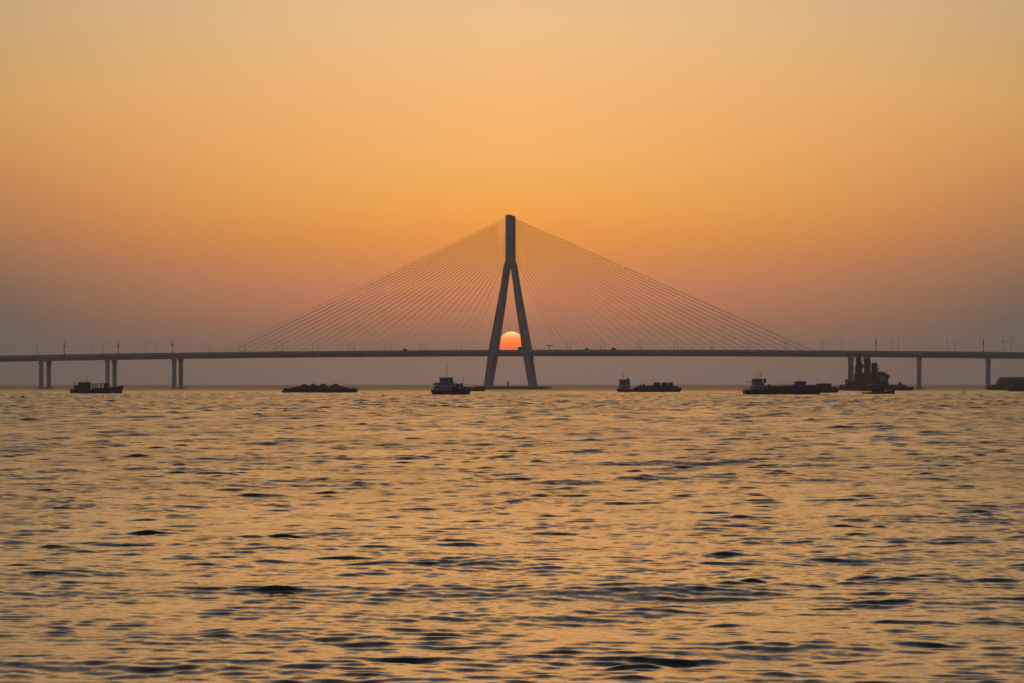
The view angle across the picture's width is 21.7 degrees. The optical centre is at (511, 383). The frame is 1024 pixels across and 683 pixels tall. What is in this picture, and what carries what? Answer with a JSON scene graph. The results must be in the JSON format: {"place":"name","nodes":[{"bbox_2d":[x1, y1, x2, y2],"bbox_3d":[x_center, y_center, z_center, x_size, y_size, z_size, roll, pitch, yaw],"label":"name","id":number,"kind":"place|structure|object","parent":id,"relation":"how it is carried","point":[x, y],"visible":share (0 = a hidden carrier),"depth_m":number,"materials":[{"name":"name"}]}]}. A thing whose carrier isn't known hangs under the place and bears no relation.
{"place":"outdoors","nodes":[
{"label":"outdoors","id":0,"kind":"place"},
{"bbox_2d":[500,332,521,349],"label":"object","id":1,"kind":"object","parent":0,"point":[510,341],"visible":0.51,"depth_m":59776.41,"materials":[{"name":"orange"}]},
{"bbox_2d":[0,385,1023,682],"bbox_3d":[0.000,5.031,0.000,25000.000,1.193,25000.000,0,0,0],"label":"water","id":2,"kind":"structure","parent":0,"point":[418,533],"depth_m":87.56,"materials":[{"name":"orange liquid"}]},
{"bbox_2d":[70,382,123,392],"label":"cargo boat","id":3,"kind":"object","parent":2,"relation":"on","point":[82,387],"visible":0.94,"depth_m":1319.43,"materials":[{"name":"black paint"}]},
{"bbox_2d":[281,384,357,392],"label":"gravel barge","id":4,"kind":"object","parent":2,"relation":"on","point":[324,388],"visible":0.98,"depth_m":1447.28,"materials":[{"name":"black paint"}]},
{"bbox_2d":[431,367,471,394],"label":"tugboat","id":5,"kind":"object","parent":2,"relation":"on","point":[446,385],"visible":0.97,"depth_m":1179.73,"materials":[{"name":"black paint"}]},
{"bbox_2d":[471,387,485,390],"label":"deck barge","id":6,"kind":"object","parent":2,"relation":"on","point":[478,389],"visible":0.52,"depth_m":1687.16,"materials":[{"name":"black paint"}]},
{"bbox_2d":[0,214,1023,388],"bbox_3d":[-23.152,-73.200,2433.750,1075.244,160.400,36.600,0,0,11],"label":"cable stayed bridge","id":7,"kind":"structure","parent":2,"relation":"on","point":[494,352],"depth_m":2425.67,"materials":[{"name":"paint"}]},
{"bbox_2d":[617,375,681,391],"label":"barge","id":8,"kind":"object","parent":2,"relation":"on","point":[623,385],"visible":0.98,"depth_m":1549.55,"materials":[{"name":"black paint"}]},
{"bbox_2d":[742,373,820,393],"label":"work ship","id":9,"kind":"object","parent":2,"relation":"on","point":[757,386],"visible":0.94,"depth_m":1199.61,"materials":[{"name":"black paint"}]},
{"bbox_2d":[816,383,838,392],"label":"covered barge","id":10,"kind":"object","parent":2,"relation":"on","point":[827,388],"visible":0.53,"depth_m":1432.32,"materials":[{"name":"grey paint"}]},
{"bbox_2d":[837,354,913,390],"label":"silo barge","id":11,"kind":"object","parent":2,"relation":"on","point":[868,377],"visible":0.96,"depth_m":1875.69,"materials":[{"name":"black paint"}]},
{"bbox_2d":[862,384,894,393],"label":"work boat","id":12,"kind":"object","parent":2,"relation":"on","point":[875,389],"visible":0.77,"depth_m":1258.43,"materials":[{"name":"black paint"}]},
{"bbox_2d":[986,377,1023,389],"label":"bulk ship","id":13,"kind":"object","parent":2,"relation":"on","point":[1002,383],"visible":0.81,"depth_m":2049.41,"materials":[{"name":"grey paint"}]},
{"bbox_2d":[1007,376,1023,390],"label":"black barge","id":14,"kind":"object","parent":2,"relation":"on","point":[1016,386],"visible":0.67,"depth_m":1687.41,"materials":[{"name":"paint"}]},
{"bbox_2d":[0,0,1023,384],"label":"sky","id":15,"kind":"structure","parent":0,"point":[196,175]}
]}

